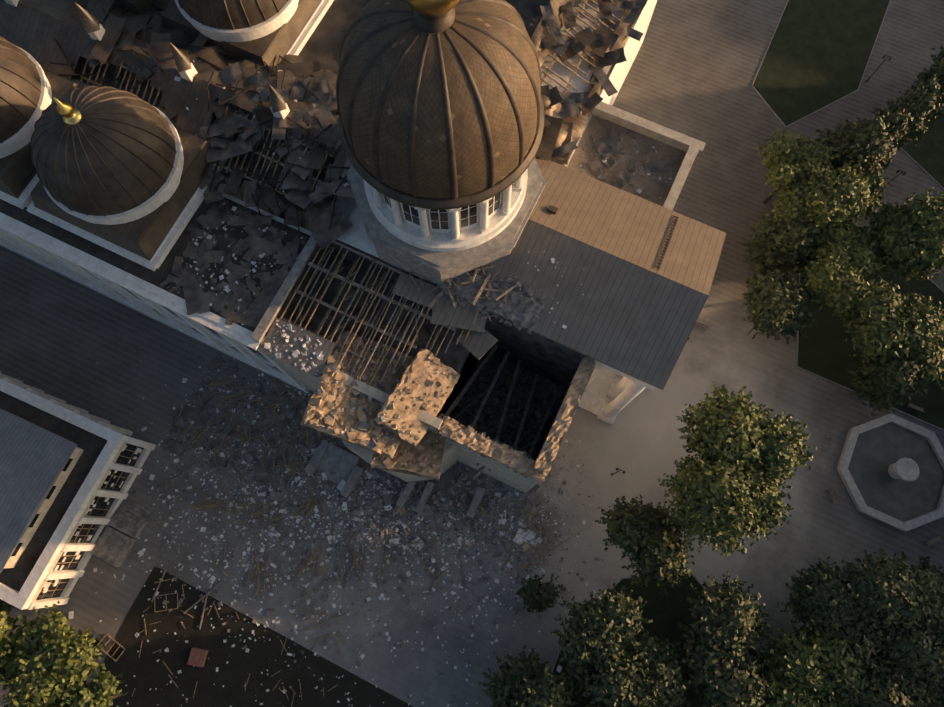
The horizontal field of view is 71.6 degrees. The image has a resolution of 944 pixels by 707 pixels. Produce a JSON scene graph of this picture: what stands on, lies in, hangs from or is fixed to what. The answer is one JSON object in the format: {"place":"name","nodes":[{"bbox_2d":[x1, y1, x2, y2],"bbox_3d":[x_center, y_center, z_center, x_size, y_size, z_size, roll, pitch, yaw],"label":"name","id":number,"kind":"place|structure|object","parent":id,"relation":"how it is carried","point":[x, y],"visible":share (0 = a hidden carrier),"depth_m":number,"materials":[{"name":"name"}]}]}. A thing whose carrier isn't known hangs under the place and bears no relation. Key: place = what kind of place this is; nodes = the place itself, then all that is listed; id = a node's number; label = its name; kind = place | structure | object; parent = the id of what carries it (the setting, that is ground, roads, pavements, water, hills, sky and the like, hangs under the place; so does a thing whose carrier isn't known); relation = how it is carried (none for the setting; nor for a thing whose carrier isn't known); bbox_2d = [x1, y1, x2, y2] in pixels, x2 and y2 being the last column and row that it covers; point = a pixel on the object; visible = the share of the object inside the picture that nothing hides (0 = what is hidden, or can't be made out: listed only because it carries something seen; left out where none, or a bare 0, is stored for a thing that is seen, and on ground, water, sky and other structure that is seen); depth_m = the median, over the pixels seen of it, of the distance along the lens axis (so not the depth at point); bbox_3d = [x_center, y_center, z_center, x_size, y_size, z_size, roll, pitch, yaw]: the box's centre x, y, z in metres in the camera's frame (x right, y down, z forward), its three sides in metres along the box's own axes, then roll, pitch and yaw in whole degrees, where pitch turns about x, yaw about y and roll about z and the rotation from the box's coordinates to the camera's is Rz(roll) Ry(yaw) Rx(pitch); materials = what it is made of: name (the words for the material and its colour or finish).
{"place":"outdoors","nodes":[
{"label":"outdoors","id":0,"kind":"place"},
{"bbox_2d":[75,61,342,213],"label":"attic floor","id":1,"kind":"structure","parent":0,"point":[109,74],"depth_m":66.88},
{"bbox_2d":[0,0,346,233],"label":"damaged roof","id":2,"kind":"structure","parent":1,"relation":"on","point":[33,32],"depth_m":65.47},
{"bbox_2d":[5,0,289,118],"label":"roof spirelet bases","id":3,"kind":"object","parent":2,"relation":"on","point":[189,74],"visible":0.53,"depth_m":64.60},
{"bbox_2d":[50,2,349,231],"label":"charred roof timbers","id":4,"kind":"object","parent":2,"relation":"on","point":[223,115],"visible":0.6,"depth_m":64.42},
{"bbox_2d":[98,566,412,706],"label":"garden soil","id":5,"kind":"structure","parent":0,"point":[147,670],"depth_m":73.12,"materials":[{"name":"soil"}]},
{"bbox_2d":[48,663,123,706],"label":"tree","id":6,"kind":"object","parent":5,"relation":"on","point":[98,697],"depth_m":65.74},
{"bbox_2d":[260,336,594,492],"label":"ruin outer walls","id":7,"kind":"structure","parent":0,"point":[498,471],"depth_m":67.06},
{"bbox_2d":[301,331,412,458],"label":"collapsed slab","id":8,"kind":"structure","parent":7,"relation":"on","point":[328,396],"depth_m":60.96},
{"bbox_2d":[305,334,409,450],"bbox_3d":[-9.918,3.574,61.742,9.510,3.346,10.205,25,76,7],"label":"rubble","id":9,"kind":"object","parent":8,"relation":"on","point":[361,416],"visible":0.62,"depth_m":60.90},
{"bbox_2d":[316,333,413,448],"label":"rubble stones","id":10,"kind":"object","parent":8,"relation":"on","point":[362,426],"visible":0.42,"depth_m":61.25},
{"bbox_2d":[280,241,469,385],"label":"rafters","id":11,"kind":"object","parent":7,"relation":"on","point":[379,295],"depth_m":63.07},
{"bbox_2d":[374,349,458,446],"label":"collapsed slab","id":12,"kind":"structure","parent":7,"relation":"on","point":[421,363],"depth_m":60.85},
{"bbox_2d":[382,354,459,439],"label":"rubble stones","id":13,"kind":"object","parent":12,"relation":"on","point":[428,381],"visible":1,"depth_m":60.69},
{"bbox_2d":[0,0,943,706],"bbox_3d":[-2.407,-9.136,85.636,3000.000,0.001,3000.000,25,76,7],"label":"paved ground","id":14,"kind":"structure","parent":0,"point":[694,68],"depth_m":79.59,"materials":[{"name":"stone"}]},
{"bbox_2d":[0,599,19,678],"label":"tree","id":15,"kind":"object","parent":14,"relation":"on","point":[7,624],"depth_m":67.49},
{"bbox_2d":[0,601,105,706],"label":"tree","id":16,"kind":"object","parent":14,"relation":"on","point":[35,673],"depth_m":65.68,"materials":[{"name":"plant"}]},
{"bbox_2d":[0,371,155,609],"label":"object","id":17,"kind":"object","parent":14,"relation":"on","point":[22,598],"visible":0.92,"depth_m":72.85,"materials":[{"name":"paint"}]},
{"bbox_2d":[0,391,107,590],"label":"flat roof","id":18,"kind":"structure","parent":17,"relation":"on","point":[91,445],"depth_m":72.12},
{"bbox_2d":[4,447,83,567],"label":"wall","id":19,"kind":"structure","parent":18,"relation":"on","point":[44,507],"depth_m":70.40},
{"bbox_2d":[0,408,77,573],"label":"raised roof","id":20,"kind":"structure","parent":19,"relation":"on","point":[34,458],"depth_m":69.42,"materials":[{"name":"metal"}]},
{"bbox_2d":[36,443,143,599],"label":"windows","id":21,"kind":"structure","parent":17,"relation":"in","point":[101,504],"depth_m":74.62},
{"bbox_2d":[91,498,153,566],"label":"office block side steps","id":22,"kind":"structure","parent":14,"relation":"on","point":[117,539],"depth_m":76.17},
{"bbox_2d":[160,378,321,471],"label":"chunks","id":23,"kind":"object","parent":14,"relation":"on","point":[277,386],"visible":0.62,"depth_m":80.03,"materials":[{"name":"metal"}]},
{"bbox_2d":[169,354,314,497],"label":"rubble pile","id":24,"kind":"object","parent":14,"relation":"on","point":[178,449],"depth_m":80.26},
{"bbox_2d":[173,374,320,478],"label":"fallen beams","id":25,"kind":"structure","parent":14,"relation":"on","point":[238,426],"depth_m":80.17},
{"bbox_2d":[0,0,656,387],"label":"cathedral walls","id":26,"kind":"structure","parent":14,"relation":"on","point":[356,234],"depth_m":69.09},
{"bbox_2d":[26,105,228,270],"bbox_3d":[-34.034,-17.437,65.253,14.700,7.750,14.700,25,76,7],"label":"dome drum","id":27,"kind":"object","parent":26,"relation":"on","point":[164,192],"depth_m":62.92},
{"bbox_2d":[32,87,175,215],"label":"dome","id":28,"kind":"structure","parent":27,"relation":"on","point":[138,190],"depth_m":57.36,"materials":[{"name":"metal"}]},
{"bbox_2d":[31,86,176,215],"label":"dome ribs","id":29,"kind":"structure","parent":28,"relation":"on","point":[96,152],"depth_m":56.82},
{"bbox_2d":[30,127,214,260],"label":"dome base roof","id":30,"kind":"structure","parent":27,"relation":"on","point":[144,236],"depth_m":62.81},
{"bbox_2d":[0,220,309,392],"bbox_3d":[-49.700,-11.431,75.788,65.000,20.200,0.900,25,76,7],"label":"cornice","id":31,"kind":"structure","parent":26,"relation":"attached to","point":[106,278],"depth_m":73.50,"materials":[{"name":"stone"}]},
{"bbox_2d":[0,0,365,331],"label":"aisle flat roofs","id":32,"kind":"structure","parent":26,"relation":"on","point":[332,27],"depth_m":65.27,"materials":[{"name":"concrete"}]},
{"bbox_2d":[0,46,88,208],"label":"dome drum","id":33,"kind":"object","parent":32,"relation":"on","point":[20,139],"visible":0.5,"depth_m":63.70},
{"bbox_2d":[0,38,40,142],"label":"dome","id":34,"kind":"structure","parent":33,"relation":"on","point":[17,121],"depth_m":61.38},
{"bbox_2d":[0,36,41,142],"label":"dome ribs","id":35,"kind":"object","parent":34,"relation":"on","point":[10,104],"visible":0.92,"depth_m":61.62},
{"bbox_2d":[0,69,82,198],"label":"roof","id":36,"kind":"structure","parent":33,"relation":"on","point":[18,172],"depth_m":64.14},
{"bbox_2d":[160,198,307,327],"bbox_3d":[-23.507,-8.653,64.312,12.296,0.546,12.569,25,76,7],"label":"rubble","id":37,"kind":"object","parent":32,"relation":"on","point":[198,300],"depth_m":64.26,"materials":[{"name":"concrete"}]},
{"bbox_2d":[174,0,333,55],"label":"dome drum","id":38,"kind":"object","parent":32,"relation":"on","point":[285,14],"visible":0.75,"depth_m":66.87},
{"bbox_2d":[179,0,286,29],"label":"dome","id":39,"kind":"structure","parent":38,"relation":"on","point":[252,11],"depth_m":64.41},
{"bbox_2d":[161,0,321,65],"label":"dome base","id":40,"kind":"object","parent":38,"relation":"on","point":[280,41],"depth_m":67.95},
{"bbox_2d":[250,232,319,342],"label":"parapet wall","id":41,"kind":"structure","parent":26,"relation":"on","point":[282,294],"depth_m":63.23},
{"bbox_2d":[79,0,631,195],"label":"exposed roof rafters","id":42,"kind":"object","parent":26,"relation":"on","point":[121,65],"visible":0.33,"depth_m":66.59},
{"bbox_2d":[19,0,340,137],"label":"roof debris","id":43,"kind":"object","parent":42,"relation":"attached to","point":[66,11],"depth_m":67.03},
{"bbox_2d":[75,3,286,112],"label":"pinnacles","id":44,"kind":"object","parent":42,"relation":"on","point":[182,60],"visible":1,"depth_m":62.67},
{"bbox_2d":[86,0,338,226],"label":"torn roof sheets","id":45,"kind":"object","parent":42,"relation":"on","point":[119,31],"visible":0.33,"depth_m":65.74,"materials":[{"name":"metal"}]},
{"bbox_2d":[194,62,354,249],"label":"torn roof sheets","id":46,"kind":"object","parent":42,"relation":"on","point":[246,142],"visible":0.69,"depth_m":63.99,"materials":[{"name":"metal"}]},
{"bbox_2d":[347,157,545,284],"bbox_3d":[-2.407,-15.579,62.933,17.092,5.200,17.092,25,76,7],"label":"drum base","id":47,"kind":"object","parent":26,"relation":"on","point":[434,266],"depth_m":59.36,"materials":[{"name":"grey stone"}]},
{"bbox_2d":[364,169,527,251],"bbox_3d":[-2.407,-17.415,56.463,15.000,8.250,15.000,25,76,7],"label":"dome drum","id":48,"kind":"object","parent":47,"relation":"on","point":[423,235],"visible":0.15,"depth_m":57.60,"materials":[{"name":"white stone"}]},
{"bbox_2d":[339,0,539,197],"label":"dome","id":49,"kind":"structure","parent":48,"relation":"on","point":[432,165],"depth_m":43.32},
{"bbox_2d":[413,8,454,32],"bbox_3d":[-2.407,-21.709,41.334,2.700,1.200,2.700,25,76,7],"label":"dome neck","id":50,"kind":"object","parent":49,"relation":"on","point":[438,23],"visible":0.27,"depth_m":41.25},
{"bbox_2d":[405,0,459,15],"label":"finial","id":51,"kind":"object","parent":50,"relation":"on","point":[431,7],"visible":1,"depth_m":38.79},
{"bbox_2d":[336,0,540,198],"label":"dome ribs","id":52,"kind":"object","parent":49,"relation":"on","point":[448,125],"visible":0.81,"depth_m":43.07,"materials":[{"name":"metal"}]},
{"bbox_2d":[338,93,543,209],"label":"dome cornice","id":53,"kind":"structure","parent":48,"relation":"on","point":[500,186],"depth_m":49.65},
{"bbox_2d":[383,184,512,229],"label":"drum windows","id":54,"kind":"structure","parent":48,"relation":"in","point":[444,217],"depth_m":55.30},
{"bbox_2d":[430,289,497,359],"bbox_3d":[-0.686,-3.123,62.242,7.445,1.586,5.836,25,76,7],"label":"fallen roof sheet","id":55,"kind":"object","parent":26,"relation":"on","point":[479,342],"visible":0.71,"depth_m":62.02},
{"bbox_2d":[505,0,550,37],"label":"roof","id":56,"kind":"structure","parent":26,"relation":"on","point":[528,10],"depth_m":68.60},
{"bbox_2d":[437,219,707,389],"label":"roof slope","id":57,"kind":"structure","parent":26,"relation":"on","point":[630,319],"depth_m":60.03,"materials":[{"name":"metal"}]},
{"bbox_2d":[434,267,546,333],"bbox_3d":[1.800,-5.589,61.467,10.546,1.754,4.203,25,76,7],"label":"rubble","id":58,"kind":"object","parent":57,"relation":"on","point":[535,321],"visible":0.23,"depth_m":61.18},
{"bbox_2d":[437,271,543,328],"bbox_3d":[1.634,-5.439,61.459,10.310,1.347,2.602,25,76,7],"label":"debris pile","id":59,"kind":"object","parent":58,"relation":"on","point":[530,307],"visible":0.69,"depth_m":61.26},
{"bbox_2d":[527,0,647,166],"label":"torn roof sheets","id":60,"kind":"object","parent":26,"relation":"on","point":[598,41],"depth_m":68.01,"materials":[{"name":"metal"}]},
{"bbox_2d":[567,115,686,206],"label":"flat roof","id":61,"kind":"structure","parent":26,"relation":"on","point":[653,190],"depth_m":68.44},
{"bbox_2d":[587,130,664,188],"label":"roof debris","id":62,"kind":"object","parent":61,"relation":"on","point":[621,180],"visible":0.9,"depth_m":68.04,"materials":[{"name":"metal"}]},
{"bbox_2d":[592,101,705,209],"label":"terrace parapet","id":63,"kind":"structure","parent":61,"relation":"on","point":[691,146],"depth_m":67.94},
{"bbox_2d":[529,156,726,295],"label":"roof slope","id":64,"kind":"structure","parent":26,"relation":"on","point":[615,221],"depth_m":62.18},
{"bbox_2d":[141,426,535,576],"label":"rubble stones","id":65,"kind":"object","parent":14,"relation":"on","point":[517,538],"visible":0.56,"depth_m":77.27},
{"bbox_2d":[151,423,539,628],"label":"fallen timbers","id":66,"kind":"object","parent":14,"relation":"on","point":[282,505],"visible":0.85,"depth_m":76.89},
{"bbox_2d":[117,344,617,671],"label":"rubble stones","id":67,"kind":"object","parent":14,"relation":"on","point":[371,503],"visible":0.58,"depth_m":77.39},
{"bbox_2d":[69,349,668,706],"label":"ground debris","id":68,"kind":"object","parent":14,"relation":"on","point":[270,612],"depth_m":76.74,"materials":[{"name":"stone"}]},
{"bbox_2d":[97,479,556,661],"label":"rubble debris","id":69,"kind":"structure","parent":68,"relation":"on","point":[234,556],"depth_m":76.05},
{"bbox_2d":[98,379,570,706],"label":"debris timber sticks","id":70,"kind":"object","parent":68,"relation":"on","point":[305,564],"visible":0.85,"depth_m":76.82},
{"bbox_2d":[214,408,556,610],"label":"rubble chunks","id":71,"kind":"object","parent":14,"relation":"on","point":[248,458],"visible":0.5,"depth_m":77.82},
{"bbox_2d":[304,440,485,517],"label":"slabs","id":72,"kind":"structure","parent":14,"relation":"on","point":[327,457],"depth_m":78.47,"materials":[{"name":"concrete"}]},
{"bbox_2d":[342,440,457,481],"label":"apse wall","id":73,"kind":"structure","parent":14,"relation":"on","point":[449,459],"depth_m":69.65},
{"bbox_2d":[371,431,444,479],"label":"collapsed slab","id":74,"kind":"structure","parent":73,"relation":"on","point":[416,470],"depth_m":62.14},
{"bbox_2d":[378,429,442,473],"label":"rubble stones","id":75,"kind":"object","parent":74,"relation":"on","point":[389,463],"visible":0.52,"depth_m":62.10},
{"bbox_2d":[247,378,590,595],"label":"rubble","id":76,"kind":"object","parent":14,"relation":"on","point":[468,522],"visible":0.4,"depth_m":77.71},
{"bbox_2d":[265,232,585,460],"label":"wall","id":77,"kind":"structure","parent":14,"relation":"on","point":[546,358],"depth_m":67.56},
{"bbox_2d":[259,273,436,377],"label":"roof remnants","id":78,"kind":"object","parent":77,"relation":"on","point":[405,287],"visible":0.89,"depth_m":62.39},
{"bbox_2d":[409,265,527,323],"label":"broken timbers","id":79,"kind":"object","parent":78,"relation":"on","point":[450,295],"visible":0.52,"depth_m":61.39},
{"bbox_2d":[291,254,469,416],"bbox_3d":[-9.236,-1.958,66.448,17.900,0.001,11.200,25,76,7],"label":"rafters","id":80,"kind":"object","parent":77,"relation":"on","point":[454,356],"visible":0.2,"depth_m":66.91,"materials":[{"name":"wood"}]},
{"bbox_2d":[437,419,544,481],"bbox_3d":[1.812,8.873,60.423,10.993,0.677,1.548,25,76,7],"label":"broken wall top","id":81,"kind":"object","parent":77,"relation":"attached to","point":[499,453],"visible":0.88,"depth_m":60.28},
{"bbox_2d":[442,345,556,479],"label":"charred beams","id":82,"kind":"structure","parent":77,"relation":"attached to","point":[504,418],"depth_m":71.52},
{"bbox_2d":[450,351,565,456],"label":"rubble","id":83,"kind":"object","parent":82,"relation":"on","point":[457,410],"depth_m":74.32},
{"bbox_2d":[452,354,563,458],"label":"rubble pile","id":84,"kind":"object","parent":83,"relation":"on","point":[541,391],"visible":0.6,"depth_m":73.89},
{"bbox_2d":[454,353,562,458],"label":"tan rubble","id":85,"kind":"object","parent":83,"relation":"on","point":[538,414],"visible":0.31,"depth_m":73.74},
{"bbox_2d":[533,357,595,475],"bbox_3d":[8.675,5.628,60.561,1.452,0.685,11.766,25,76,7],"label":"broken wall top","id":86,"kind":"object","parent":77,"relation":"on","point":[561,423],"visible":0.94,"depth_m":60.34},
{"bbox_2d":[478,645,577,706],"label":"tree","id":87,"kind":"object","parent":14,"relation":"on","point":[526,686],"depth_m":66.46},
{"bbox_2d":[515,573,565,612],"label":"bush","id":88,"kind":"object","parent":14,"relation":"on","point":[548,594],"depth_m":73.19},
{"bbox_2d":[551,583,652,704],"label":"tree","id":89,"kind":"object","parent":14,"relation":"on","point":[591,629],"depth_m":66.00,"materials":[{"name":"plant"}]},
{"bbox_2d":[578,360,655,415],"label":"wall","id":90,"kind":"structure","parent":14,"relation":"on","point":[594,398],"depth_m":81.22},
{"bbox_2d":[582,630,698,706],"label":"tree","id":91,"kind":"object","parent":14,"relation":"on","point":[650,671],"depth_m":64.52,"materials":[{"name":"plant"}]},
{"bbox_2d":[595,495,694,594],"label":"tree","id":92,"kind":"object","parent":14,"relation":"on","point":[644,536],"depth_m":69.72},
{"bbox_2d":[670,570,780,706],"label":"tree","id":93,"kind":"object","parent":14,"relation":"on","point":[726,658],"depth_m":65.50,"materials":[{"name":"plant"}]},
{"bbox_2d":[657,381,816,556],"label":"tree","id":94,"kind":"object","parent":14,"relation":"on","point":[733,473],"depth_m":67.18,"materials":[{"name":"plant"}]},
{"bbox_2d":[740,214,821,277],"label":"tree","id":95,"kind":"object","parent":14,"relation":"on","point":[792,245],"depth_m":80.43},
{"bbox_2d":[742,267,823,343],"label":"tree","id":96,"kind":"object","parent":14,"relation":"on","point":[788,311],"depth_m":76.88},
{"bbox_2d":[752,128,839,203],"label":"tree","id":97,"kind":"object","parent":14,"relation":"on","point":[804,157],"depth_m":80.86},
{"bbox_2d":[751,620,877,706],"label":"tree","id":98,"kind":"object","parent":14,"relation":"on","point":[793,676],"depth_m":64.80,"materials":[{"name":"plant"}]},
{"bbox_2d":[753,0,889,125],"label":"lawn","id":99,"kind":"structure","parent":14,"relation":"on","point":[817,56],"depth_m":95.34,"materials":[{"name":"green plant"}]},
{"bbox_2d":[765,161,879,245],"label":"tree","id":100,"kind":"object","parent":14,"relation":"on","point":[832,204],"depth_m":78.64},
{"bbox_2d":[802,230,885,322],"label":"tree","id":101,"kind":"object","parent":14,"relation":"on","point":[833,282],"depth_m":77.11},
{"bbox_2d":[777,550,922,681],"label":"tree","id":102,"kind":"object","parent":14,"relation":"on","point":[849,606],"depth_m":66.88,"materials":[{"name":"plant"}]},
{"bbox_2d":[806,113,894,176],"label":"tree","id":103,"kind":"object","parent":14,"relation":"on","point":[859,133],"depth_m":80.70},
{"bbox_2d":[854,167,891,219],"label":"tree","id":104,"kind":"object","parent":14,"relation":"on","point":[875,189],"depth_m":81.77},
{"bbox_2d":[845,355,924,416],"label":"tree","id":105,"kind":"object","parent":14,"relation":"on","point":[885,388],"depth_m":75.14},
{"bbox_2d":[836,413,943,531],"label":"fountain basin","id":106,"kind":"object","parent":14,"relation":"on","point":[906,469],"visible":1,"depth_m":78.04,"materials":[{"name":"stone"}]},
{"bbox_2d":[848,422,943,521],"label":"fountain water","id":107,"kind":"structure","parent":106,"relation":"in","point":[878,451],"depth_m":78.73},
{"bbox_2d":[840,276,943,394],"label":"tree","id":108,"kind":"object","parent":14,"relation":"on","point":[873,319],"depth_m":74.22,"materials":[{"name":"plant"}]},
{"bbox_2d":[876,107,913,170],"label":"tree","id":109,"kind":"object","parent":14,"relation":"on","point":[894,119],"depth_m":81.28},
{"bbox_2d":[851,548,943,692],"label":"tree","id":110,"kind":"object","parent":14,"relation":"on","point":[925,622],"depth_m":65.92,"materials":[{"name":"plant"}]},
{"bbox_2d":[851,636,943,706],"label":"tree","id":111,"kind":"object","parent":14,"relation":"on","point":[918,694],"depth_m":64.29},
{"bbox_2d":[860,187,943,284],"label":"tree","id":112,"kind":"object","parent":14,"relation":"on","point":[915,257],"depth_m":77.62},
{"bbox_2d":[870,74,943,153],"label":"tree","id":113,"kind":"object","parent":14,"relation":"on","point":[919,112],"depth_m":82.77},
{"bbox_2d":[899,58,943,127],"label":"tree","id":114,"kind":"object","parent":14,"relation":"on","point":[927,76],"depth_m":85.96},
{"bbox_2d":[597,373,645,424],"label":"portico columns","id":115,"kind":"structure","parent":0,"point":[623,392],"depth_m":75.24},
{"bbox_2d":[552,574,763,706],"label":"lawn","id":116,"kind":"structure","parent":0,"point":[665,612],"depth_m":74.63,"materials":[{"name":"green plant"}]},
{"bbox_2d":[798,227,943,428],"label":"lawn","id":117,"kind":"structure","parent":0,"point":[824,350],"depth_m":83.23,"materials":[{"name":"green plant"}]},
{"bbox_2d":[902,89,943,187],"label":"lawn","id":118,"kind":"structure","parent":0,"point":[926,153],"depth_m":90.99,"materials":[{"name":"green plant"}]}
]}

